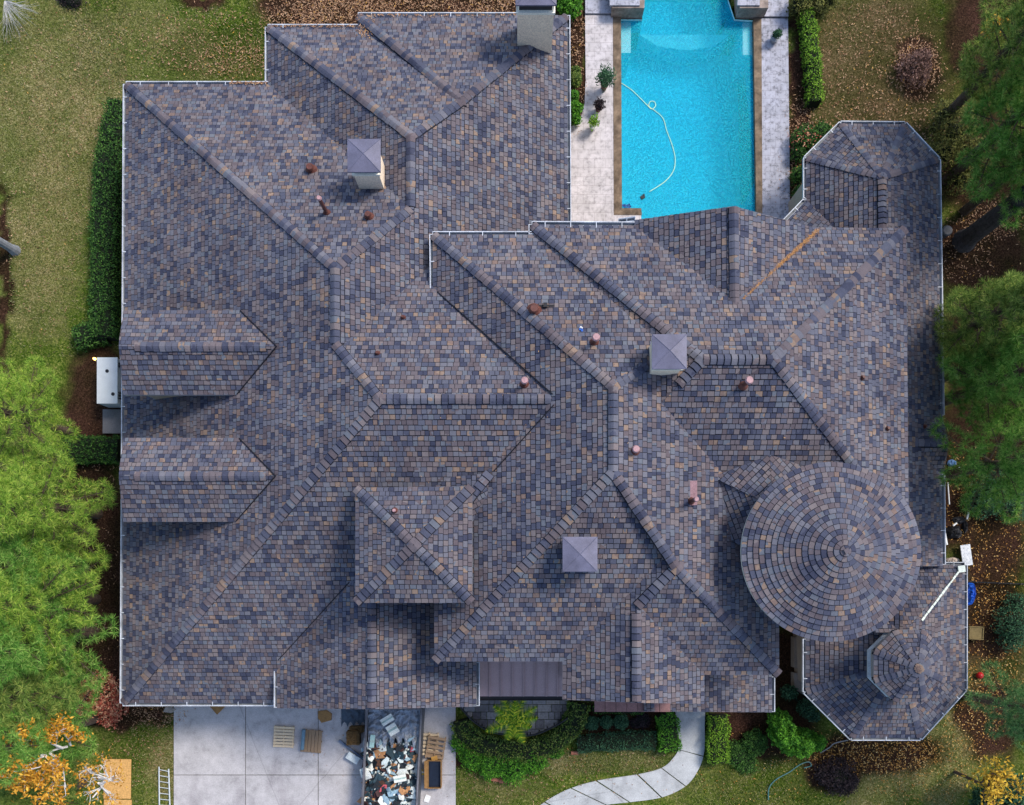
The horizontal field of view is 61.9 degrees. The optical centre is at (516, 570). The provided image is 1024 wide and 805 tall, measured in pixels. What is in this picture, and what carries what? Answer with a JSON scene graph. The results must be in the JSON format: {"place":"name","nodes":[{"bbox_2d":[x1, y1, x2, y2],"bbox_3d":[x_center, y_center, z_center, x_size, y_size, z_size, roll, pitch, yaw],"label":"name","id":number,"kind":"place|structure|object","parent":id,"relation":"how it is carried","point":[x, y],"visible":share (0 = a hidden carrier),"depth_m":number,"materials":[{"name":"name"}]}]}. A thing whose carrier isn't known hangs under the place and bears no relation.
{"place":"outdoors","nodes":[
{"label":"outdoors","id":0,"kind":"place"},
{"bbox_2d":[174,706,455,804],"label":"driveway","id":1,"kind":"structure","parent":0,"point":[221,753],"depth_m":41.95,"materials":[{"name":"concrete"}]},
{"bbox_2d":[273,725,294,747],"bbox_3d":[-11.404,8.161,41.882,1.002,0.135,1.060,3,90,0],"label":"pallet","id":2,"kind":"object","parent":1,"relation":"on","point":[276,734],"visible":1,"depth_m":41.81,"materials":[{"name":"brown wood"}]},
{"bbox_2d":[300,729,322,752],"bbox_3d":[-10.044,8.370,41.882,1.000,0.135,1.103,5,90,0],"label":"pallet","id":3,"kind":"object","parent":1,"relation":"on","point":[312,738],"visible":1,"depth_m":41.81,"materials":[{"name":"brown wood"}]},
{"bbox_2d":[318,710,331,722],"bbox_3d":[-9.398,7.166,41.913,0.683,0.065,0.630,0,90,0],"label":"paper bag","id":4,"kind":"object","parent":1,"relation":"on","point":[324,715],"visible":1,"depth_m":41.88,"materials":[{"name":"paper"}]},
{"bbox_2d":[339,739,362,758],"bbox_3d":[-8.068,8.773,41.775,1.530,0.171,0.140,38,90,0],"label":"pole","id":5,"kind":"object","parent":1,"relation":"on","point":[350,749],"visible":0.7,"depth_m":41.73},
{"bbox_2d":[345,751,359,764],"bbox_3d":[-7.975,9.148,41.778,0.640,0.305,0.360,32,90,0],"label":"cooler box","id":6,"kind":"object","parent":1,"relation":"on","point":[352,757],"visible":1,"depth_m":41.62,"materials":[{"name":"white paint"}]},
{"bbox_2d":[341,709,364,726],"bbox_3d":[-8.011,7.146,41.861,1.163,0.117,1.104,0,90,0],"label":"tarp","id":7,"kind":"object","parent":1,"relation":"on","point":[352,716],"visible":0.77,"depth_m":41.89,"materials":[{"name":"plastic"}]},
{"bbox_2d":[346,730,360,745],"bbox_3d":[-7.930,8.147,41.660,0.724,0.580,0.760,0,90,0],"label":"straw bale","id":8,"kind":"object","parent":1,"relation":"on","point":[353,737],"visible":1,"depth_m":41.44},
{"bbox_2d":[349,725,364,732],"bbox_3d":[-7.778,7.748,41.719,0.806,0.463,0.405,0,90,0],"label":"straw bale","id":9,"kind":"object","parent":1,"relation":"on","point":[360,728],"visible":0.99,"depth_m":41.57},
{"bbox_2d":[361,708,424,804],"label":"dumpster","id":10,"kind":"object","parent":1,"relation":"on","point":[420,757],"visible":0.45,"depth_m":40.62,"materials":[{"name":"metal"}]},
{"bbox_2d":[357,736,418,804],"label":"rubbish heap","id":11,"kind":"object","parent":10,"relation":"in","point":[386,764],"visible":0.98,"depth_m":40.93,"materials":[{"name":"multicoloured"}]},
{"bbox_2d":[393,774,406,782],"bbox_3d":[-5.543,9.916,40.672,0.600,0.065,0.320,-11,90,0],"label":"foam board","id":12,"kind":"object","parent":11,"relation":"on","point":[399,778],"visible":1,"depth_m":40.66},
{"bbox_2d":[368,710,419,747],"bbox_3d":[-5.853,7.552,40.836,2.544,0.378,1.935,0,90,0],"label":"plastic sheet","id":13,"kind":"object","parent":10,"relation":"on","point":[406,722],"visible":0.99,"depth_m":40.86,"materials":[{"name":"blue"}]},
{"bbox_2d":[380,714,394,725],"bbox_3d":[-6.153,7.119,40.672,0.620,0.065,0.340,-32,90,0],"label":"foam board","id":14,"kind":"object","parent":13,"relation":"on","point":[387,719],"visible":1,"depth_m":40.66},
{"bbox_2d":[386,722,398,735],"bbox_3d":[-5.899,7.577,40.672,0.500,0.065,0.500,-32,90,0],"label":"foam board","id":15,"kind":"object","parent":13,"relation":"on","point":[392,729],"visible":1,"depth_m":40.66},
{"bbox_2d":[423,732,438,754],"bbox_3d":[-4.290,8.527,41.882,0.952,0.135,1.150,3,90,0],"label":"pallet","id":16,"kind":"object","parent":1,"relation":"on","point":[425,735],"visible":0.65,"depth_m":41.81,"materials":[{"name":"brown wood"}]},
{"bbox_2d":[425,734,445,760],"bbox_3d":[-3.935,8.653,41.731,0.902,0.135,1.150,9,90,0],"label":"pallet","id":17,"kind":"object","parent":16,"relation":"on","point":[435,752],"visible":1,"depth_m":41.66,"materials":[{"name":"brown wood"}]},
{"bbox_2d":[424,755,441,788],"bbox_3d":[-4.061,9.810,41.730,0.825,0.440,1.615,0,90,0],"label":"cardboard box","id":18,"kind":"object","parent":1,"relation":"on","point":[433,772],"visible":1,"depth_m":41.70,"materials":[{"name":"cardboard"}]},
{"bbox_2d":[0,0,1023,804],"bbox_3d":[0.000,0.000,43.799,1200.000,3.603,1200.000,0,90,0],"label":"lawn","id":19,"kind":"structure","parent":0,"point":[76,374],"depth_m":42.03,"materials":[{"name":"plant"}]},
{"bbox_2d":[0,237,20,255],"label":"leaning trunk","id":20,"kind":"object","parent":19,"relation":"on","point":[12,249],"visible":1,"depth_m":41.50,"materials":[{"name":"grey plant"}]},
{"bbox_2d":[0,0,37,36],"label":"bare shrub","id":21,"kind":"object","parent":19,"relation":"on","point":[6,3],"visible":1,"depth_m":41.16,"materials":[{"name":"grey plant"}]},
{"bbox_2d":[0,354,81,482],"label":"pine tree","id":22,"kind":"object","parent":19,"relation":"on","point":[9,390],"visible":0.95,"depth_m":36.94,"materials":[{"name":"green plant"}]},
{"bbox_2d":[0,766,86,804],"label":"broadleaf tree","id":23,"kind":"object","parent":19,"relation":"on","point":[7,796],"visible":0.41,"depth_m":37.34,"materials":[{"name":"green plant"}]},
{"bbox_2d":[0,710,93,804],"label":"broadleaf tree","id":24,"kind":"object","parent":19,"relation":"on","point":[33,776],"visible":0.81,"depth_m":34.33,"materials":[{"name":"orange plant"}]},
{"bbox_2d":[0,643,95,755],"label":"pine tree","id":25,"kind":"object","parent":19,"relation":"on","point":[19,688],"visible":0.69,"depth_m":35.73,"materials":[{"name":"green plant"}]},
{"bbox_2d":[0,523,98,615],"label":"pine tree","id":26,"kind":"object","parent":19,"relation":"on","point":[8,547],"visible":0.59,"depth_m":35.58,"materials":[{"name":"green plant"}]},
{"bbox_2d":[0,663,103,792],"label":"pine tree","id":27,"kind":"object","parent":19,"relation":"on","point":[83,722],"visible":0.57,"depth_m":35.80,"materials":[{"name":"green plant"}]},
{"bbox_2d":[0,526,110,674],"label":"pine tree","id":28,"kind":"object","parent":19,"relation":"on","point":[18,604],"visible":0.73,"depth_m":35.72,"materials":[{"name":"green plant"}]},
{"bbox_2d":[0,440,117,585],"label":"pine tree","id":29,"kind":"object","parent":19,"relation":"on","point":[11,486],"visible":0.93,"depth_m":36.12,"materials":[{"name":"green plant"}]},
{"bbox_2d":[0,585,121,713],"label":"pine tree","id":30,"kind":"object","parent":19,"relation":"on","point":[19,663],"visible":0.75,"depth_m":36.23,"materials":[{"name":"green plant"}]},
{"bbox_2d":[55,0,86,10],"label":"shrub","id":31,"kind":"object","parent":19,"relation":"on","point":[73,3],"visible":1,"depth_m":41.83,"materials":[{"name":"purple plant"}]},
{"bbox_2d":[59,434,120,466],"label":"hedge","id":32,"kind":"object","parent":19,"relation":"on","point":[93,449],"visible":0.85,"depth_m":41.28,"materials":[{"name":"green plant"}]},
{"bbox_2d":[71,319,111,352],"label":"shrub","id":33,"kind":"object","parent":19,"relation":"on","point":[83,340],"visible":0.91,"depth_m":41.37,"materials":[{"name":"green plant"}]},
{"bbox_2d":[72,749,127,804],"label":"broadleaf tree","id":34,"kind":"object","parent":19,"relation":"on","point":[97,777],"visible":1,"depth_m":36.13,"materials":[{"name":"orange plant"}]},
{"bbox_2d":[75,668,128,729],"bbox_3d":[-19.953,6.196,41.017,2.651,2.009,2.870,41,90,0],"label":"shrub","id":35,"kind":"object","parent":19,"relation":"on","point":[108,707],"visible":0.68,"depth_m":40.76,"materials":[{"name":"red plant"}]},
{"bbox_2d":[86,96,122,340],"bbox_3d":[-19.817,-17.033,41.529,1.790,1.211,11.718,4,90,0],"label":"hedge","id":36,"kind":"object","parent":19,"relation":"on","point":[105,248],"visible":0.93,"depth_m":41.15,"materials":[{"name":"green plant"}]},
{"bbox_2d":[97,357,120,407],"bbox_3d":[-19.377,-9.060,41.343,1.322,1.175,2.265,0,90,0],"label":"generator","id":37,"kind":"object","parent":19,"relation":"on","point":[108,382],"visible":0.77,"depth_m":40.77,"materials":[{"name":"white metal"}]},
{"bbox_2d":[103,409,120,433],"bbox_3d":[-19.732,-7.319,41.940,1.126,0.140,1.178,0,90,0],"label":"concrete pad","id":38,"kind":"object","parent":19,"relation":"on","point":[111,421],"visible":0.64,"depth_m":41.87,"materials":[{"name":"concrete"}]},
{"bbox_2d":[103,759,130,798],"bbox_3d":[-19.601,10.239,41.940,1.355,0.040,1.951,0,90,0],"label":"plywood sheet","id":39,"kind":"object","parent":19,"relation":"on","point":[123,791],"visible":0.64,"depth_m":41.92,"materials":[{"name":"wood"}]},
{"bbox_2d":[104,799,131,804],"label":"plywood sheet","id":40,"kind":"object","parent":19,"relation":"on","point":[126,802],"visible":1,"depth_m":41.92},
{"bbox_2d":[158,767,169,804],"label":"ladder","id":41,"kind":"object","parent":19,"relation":"on","point":[159,781],"visible":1,"depth_m":41.89,"materials":[{"name":"metal"}]},
{"bbox_2d":[448,734,564,786],"bbox_3d":[-0.461,9.210,41.571,5.748,0.978,2.715,0,90,0],"label":"shrub","id":42,"kind":"object","parent":19,"relation":"on","point":[491,767],"visible":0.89,"depth_m":41.45,"materials":[{"name":"green plant"}]},
{"bbox_2d":[0,0,1023,804],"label":"fallen leaves","id":43,"kind":"object","parent":19,"relation":"on","point":[350,14],"visible":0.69,"depth_m":41.95,"materials":[{"name":"brown plant"}]},
{"bbox_2d":[449,700,590,763],"bbox_3d":[0.386,8.054,41.625,6.964,0.968,2.774,-11,90,0],"label":"hedge","id":44,"kind":"object","parent":19,"relation":"on","point":[467,732],"visible":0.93,"depth_m":41.33,"materials":[{"name":"green plant"}]},
{"bbox_2d":[119,0,967,740],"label":"house","id":45,"kind":"structure","parent":19,"relation":"on","point":[305,208],"depth_m":33.23,"materials":[{"name":"tile"}]},
{"bbox_2d":[229,13,515,84],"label":"gutter leaves","id":46,"kind":"object","parent":45,"relation":"on","point":[313,26],"visible":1,"depth_m":37.40,"materials":[{"name":"brown plant"}]},
{"bbox_2d":[131,33,896,683],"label":"roof leaves","id":47,"kind":"object","parent":45,"relation":"on","point":[505,355],"visible":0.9,"depth_m":33.13,"materials":[{"name":"orange plant"}]},
{"bbox_2d":[743,228,819,298],"bbox_3d":[10.100,-11.721,32.428,4.926,1.954,0.321,-43,90,0],"label":"pine straw","id":48,"kind":"object","parent":45,"relation":"on","point":[797,249],"visible":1,"depth_m":32.64,"materials":[{"name":"plant"}]},
{"bbox_2d":[555,0,582,20],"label":"shrub","id":49,"kind":"object","parent":19,"relation":"on","point":[571,8],"visible":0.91,"depth_m":41.28,"materials":[{"name":"green plant"}]},
{"bbox_2d":[571,65,582,87],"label":"shrub","id":50,"kind":"object","parent":19,"relation":"on","point":[576,77],"visible":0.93,"depth_m":41.47,"materials":[{"name":"green plant"}]},
{"bbox_2d":[571,89,583,126],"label":"shrub","id":51,"kind":"object","parent":19,"relation":"on","point":[576,110],"visible":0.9,"depth_m":41.45,"materials":[{"name":"green plant"}]},
{"bbox_2d":[583,715,599,730],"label":"shrub","id":52,"kind":"object","parent":19,"relation":"on","point":[593,722],"visible":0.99,"depth_m":41.52,"materials":[{"name":"teal plant"}]},
{"bbox_2d":[585,0,610,14],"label":"pool deck","id":53,"kind":"structure","parent":19,"relation":"on","point":[597,7],"depth_m":41.88,"materials":[{"name":"grey stone"}]},
{"bbox_2d":[571,15,640,220],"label":"pool deck","id":54,"kind":"structure","parent":19,"relation":"on","point":[592,175],"depth_m":41.95,"materials":[{"name":"stone"}]},
{"bbox_2d":[588,112,599,131],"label":"potted plant","id":55,"kind":"object","parent":54,"relation":"on","point":[593,124],"visible":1,"depth_m":41.23,"materials":[{"name":"green plant"}]},
{"bbox_2d":[593,97,605,111],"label":"potted plant","id":56,"kind":"object","parent":54,"relation":"on","point":[599,105],"visible":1,"depth_m":41.37,"materials":[{"name":"purple plant"}]},
{"bbox_2d":[595,62,616,92],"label":"potted plant","id":57,"kind":"object","parent":54,"relation":"on","point":[606,76],"visible":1,"depth_m":40.80,"materials":[{"name":"teal plant"}]},
{"bbox_2d":[599,715,614,729],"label":"shrub","id":58,"kind":"object","parent":19,"relation":"on","point":[606,722],"visible":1,"depth_m":41.52,"materials":[{"name":"teal plant"}]},
{"bbox_2d":[577,729,656,754],"bbox_3d":[4.895,8.382,41.755,4.043,0.758,1.241,0,90,0],"label":"hedge","id":59,"kind":"object","parent":19,"relation":"on","point":[624,740],"visible":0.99,"depth_m":41.55,"materials":[{"name":"teal plant"}]},
{"bbox_2d":[592,705,643,715],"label":"hedge","id":60,"kind":"object","parent":19,"relation":"on","point":[620,713],"visible":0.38,"depth_m":41.65,"materials":[{"name":"green plant"}]},
{"bbox_2d":[613,713,628,730],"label":"shrub","id":61,"kind":"object","parent":19,"relation":"on","point":[622,721],"visible":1,"depth_m":41.49,"materials":[{"name":"teal plant"}]},
{"bbox_2d":[541,712,704,804],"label":"walkway","id":62,"kind":"structure","parent":19,"relation":"on","point":[692,730],"depth_m":41.95,"materials":[{"name":"concrete"}]},
{"bbox_2d":[610,0,644,18],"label":"stone planter","id":63,"kind":"object","parent":19,"relation":"on","point":[628,9],"visible":1,"depth_m":41.29,"materials":[{"name":"stone"}]},
{"bbox_2d":[629,712,651,730],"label":"shrub","id":64,"kind":"object","parent":19,"relation":"on","point":[641,721],"visible":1,"depth_m":41.82,"materials":[{"name":"purple plant"}]},
{"bbox_2d":[654,712,682,752],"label":"hedge","id":65,"kind":"object","parent":19,"relation":"on","point":[667,723],"visible":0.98,"depth_m":41.23,"materials":[{"name":"green plant"}]},
{"bbox_2d":[613,0,761,218],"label":"swimming pool","id":66,"kind":"structure","parent":19,"relation":"in","point":[680,70],"depth_m":44.27,"materials":[{"name":"liquid"}]},
{"bbox_2d":[625,0,753,210],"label":"pool water","id":67,"kind":"structure","parent":66,"relation":"in","point":[719,14],"depth_m":42.90,"materials":[{"name":"blue liquid"}]},
{"bbox_2d":[621,83,675,199],"bbox_3d":[6.639,-21.374,42.120,2.052,0.140,5.881,-10,90,0],"label":"pool cleaner","id":68,"kind":"object","parent":67,"relation":"on","point":[642,196],"visible":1,"depth_m":42.09,"materials":[{"name":"white plastic"}]},
{"bbox_2d":[704,713,731,764],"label":"hedge","id":69,"kind":"object","parent":19,"relation":"on","point":[717,744],"visible":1,"depth_m":41.23,"materials":[{"name":"green plant"}]},
{"bbox_2d":[727,738,760,776],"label":"shrub","id":70,"kind":"object","parent":19,"relation":"on","point":[742,760],"visible":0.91,"depth_m":41.73,"materials":[{"name":"green plant"}]},
{"bbox_2d":[734,0,767,18],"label":"stone planter","id":71,"kind":"object","parent":19,"relation":"on","point":[747,9],"visible":1,"depth_m":41.37,"materials":[{"name":"stone"}]},
{"bbox_2d":[741,728,768,758],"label":"shrub","id":72,"kind":"object","parent":19,"relation":"on","point":[754,742],"visible":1,"depth_m":41.51,"materials":[{"name":"green plant"}]},
{"bbox_2d":[761,18,789,218],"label":"pool deck","id":73,"kind":"structure","parent":19,"relation":"on","point":[775,99],"depth_m":41.95,"materials":[{"name":"grey stone"}]},
{"bbox_2d":[771,28,782,43],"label":"potted plant","id":74,"kind":"object","parent":73,"relation":"on","point":[776,34],"visible":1,"depth_m":41.40,"materials":[{"name":"teal plant"}]},
{"bbox_2d":[764,0,788,17],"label":"pool deck","id":75,"kind":"structure","parent":19,"relation":"on","point":[777,9],"depth_m":41.88,"materials":[{"name":"grey stone"}]},
{"bbox_2d":[540,262,1023,804],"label":"golden leaves","id":76,"kind":"object","parent":19,"relation":"on","point":[940,720],"visible":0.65,"depth_m":41.95,"materials":[{"name":"brown plant"}]},
{"bbox_2d":[768,761,811,799],"bbox_3d":[13.298,10.200,41.940,2.778,0.053,0.590,-39,90,0],"label":"garden hose","id":77,"kind":"object","parent":19,"relation":"on","point":[787,773],"visible":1,"depth_m":41.92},
{"bbox_2d":[789,165,801,211],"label":"shrub","id":78,"kind":"object","parent":19,"relation":"on","point":[796,175],"visible":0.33,"depth_m":41.32,"materials":[{"name":"green plant"}]},
{"bbox_2d":[765,707,827,758],"bbox_3d":[13.239,8.033,40.881,3.192,2.263,1.933,34,90,0],"label":"shrub","id":79,"kind":"object","parent":19,"relation":"on","point":[788,737],"visible":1,"depth_m":40.36,"materials":[{"name":"green plant"}]},
{"bbox_2d":[780,684,820,722],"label":"shrub","id":80,"kind":"object","parent":19,"relation":"on","point":[807,709],"visible":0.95,"depth_m":41.13,"materials":[{"name":"teal plant"}]},
{"bbox_2d":[795,6,825,107],"bbox_3d":[14.351,-25.069,41.625,1.033,1.045,4.767,-6,90,0],"label":"hedge","id":81,"kind":"object","parent":19,"relation":"on","point":[809,48],"visible":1,"depth_m":41.28,"materials":[{"name":"green plant"}]},
{"bbox_2d":[790,120,832,164],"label":"shrub","id":82,"kind":"object","parent":19,"relation":"on","point":[820,128],"visible":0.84,"depth_m":41.30,"materials":[{"name":"green plant"}]},
{"bbox_2d":[786,0,840,20],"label":"shrub","id":83,"kind":"object","parent":19,"relation":"on","point":[818,6],"visible":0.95,"depth_m":41.22,"materials":[{"name":"green plant"}]},
{"bbox_2d":[812,755,859,796],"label":"shrub","id":84,"kind":"object","parent":19,"relation":"on","point":[836,776],"visible":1,"depth_m":41.49,"materials":[{"name":"purple plant"}]},
{"bbox_2d":[894,47,932,88],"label":"shrub","id":85,"kind":"object","parent":19,"relation":"on","point":[919,57],"visible":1,"depth_m":41.39,"materials":[{"name":"plant"}]},
{"bbox_2d":[946,526,961,538],"bbox_3d":[21.475,-1.882,41.778,0.898,0.404,0.628,0,90,0],"label":"black sack","id":86,"kind":"object","parent":19,"relation":"on","point":[953,531],"visible":0.98,"depth_m":41.78,"materials":[{"name":"plastic"}]},
{"bbox_2d":[925,97,994,196],"bbox_3d":[20.903,-20.324,40.828,3.133,2.416,4.441,-39,90,0],"label":"shrub","id":87,"kind":"object","parent":19,"relation":"on","point":[953,136],"visible":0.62,"depth_m":40.55,"materials":[{"name":"green plant"}]},
{"bbox_2d":[960,544,972,564],"bbox_3d":[21.996,-0.755,41.700,0.480,0.050,1.020,-8,90,0],"label":"folding table","id":88,"kind":"object","parent":19,"relation":"on","point":[966,555],"visible":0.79,"depth_m":41.67,"materials":[{"name":"plastic"}]},
{"bbox_2d":[968,583,975,605],"bbox_3d":[22.244,1.145,41.747,0.570,0.466,1.165,0,90,0],"label":"blue tarp","id":89,"kind":"object","parent":19,"relation":"on","point":[971,592],"visible":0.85,"depth_m":41.69,"materials":[{"name":"plastic"}]},
{"bbox_2d":[926,389,1023,525],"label":"pine tree","id":90,"kind":"object","parent":19,"relation":"on","point":[1005,462],"visible":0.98,"depth_m":36.08,"materials":[{"name":"green plant"}]},
{"bbox_2d":[968,626,983,639],"bbox_3d":[22.466,3.049,41.818,0.740,0.345,0.685,0,90,0],"label":"wooden crate","id":91,"kind":"object","parent":19,"relation":"on","point":[975,632],"visible":0.96,"depth_m":41.69,"materials":[{"name":"brown wood"}]},
{"bbox_2d":[932,268,1023,371],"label":"pine tree","id":92,"kind":"object","parent":19,"relation":"on","point":[1008,298],"visible":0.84,"depth_m":35.10,"materials":[{"name":"green plant"}]},
{"bbox_2d":[933,0,1023,129],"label":"pine tree","id":93,"kind":"object","parent":19,"relation":"on","point":[1013,41],"visible":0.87,"depth_m":35.84,"materials":[{"name":"green plant"}]},
{"bbox_2d":[935,327,1023,434],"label":"pine tree","id":94,"kind":"object","parent":19,"relation":"on","point":[997,380],"visible":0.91,"depth_m":35.81,"materials":[{"name":"green plant"}]},
{"bbox_2d":[941,45,1023,203],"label":"pine tree","id":95,"kind":"object","parent":19,"relation":"on","point":[1016,116],"visible":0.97,"depth_m":35.91,"materials":[{"name":"green plant"}]},
{"bbox_2d":[944,325,1023,411],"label":"pine tree","id":96,"kind":"object","parent":19,"relation":"on","point":[946,378],"visible":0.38,"depth_m":36.14,"materials":[{"name":"green plant"}]},
{"bbox_2d":[952,186,1023,252],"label":"tall pine","id":97,"kind":"object","parent":19,"relation":"on","point":[967,239],"visible":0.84,"depth_m":39.87,"materials":[{"name":"brown plant"}]},
{"bbox_2d":[953,744,1023,804],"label":"broadleaf tree","id":98,"kind":"object","parent":19,"relation":"on","point":[990,788],"visible":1,"depth_m":38.33,"materials":[{"name":"yellow plant"}]},
{"bbox_2d":[955,114,1023,229],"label":"pine tree","id":99,"kind":"object","parent":19,"relation":"on","point":[970,205],"visible":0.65,"depth_m":37.00,"materials":[{"name":"green plant"}]},
{"bbox_2d":[962,660,1023,751],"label":"pine tree","id":100,"kind":"object","parent":19,"relation":"on","point":[1008,705],"visible":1,"depth_m":37.64,"materials":[{"name":"green plant"}]},
{"bbox_2d":[964,469,1023,523],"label":"shrub","id":101,"kind":"object","parent":19,"relation":"on","point":[1009,506],"visible":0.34,"depth_m":41.02,"materials":[{"name":"teal plant"}]},
{"bbox_2d":[968,770,1023,804],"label":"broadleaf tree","id":102,"kind":"object","parent":19,"relation":"on","point":[976,793],"visible":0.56,"depth_m":39.42,"materials":[{"name":"yellow plant"}]},
{"bbox_2d":[990,590,1023,652],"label":"shrub","id":103,"kind":"object","parent":19,"relation":"on","point":[1013,624],"visible":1,"depth_m":41.17,"materials":[{"name":"teal plant"}]},
{"bbox_2d":[462,700,567,734],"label":"courtyard","id":104,"kind":"structure","parent":0,"point":[482,714],"depth_m":41.95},
{"bbox_2d":[485,700,538,742],"bbox_3d":[-0.104,6.786,40.770,2.217,2.460,2.479,22,90,0],"label":"maple","id":105,"kind":"object","parent":104,"relation":"on","point":[514,719],"visible":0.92,"depth_m":39.74,"materials":[{"name":"green plant"}]},
{"bbox_2d":[460,707,567,736],"bbox_3d":[-0.267,7.362,41.581,5.421,0.839,1.281,8,90,0],"label":"courtyard railing","id":106,"kind":"object","parent":104,"relation":"on","point":[480,726],"visible":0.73,"depth_m":41.17,"materials":[{"name":"black metal"}]},
{"bbox_2d":[942,225,952,239],"bbox_3d":[20.832,-16.428,41.590,0.520,0.820,0.520,0,90,0],"label":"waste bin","id":107,"kind":"object","parent":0,"point":[947,230],"visible":0.81,"depth_m":41.18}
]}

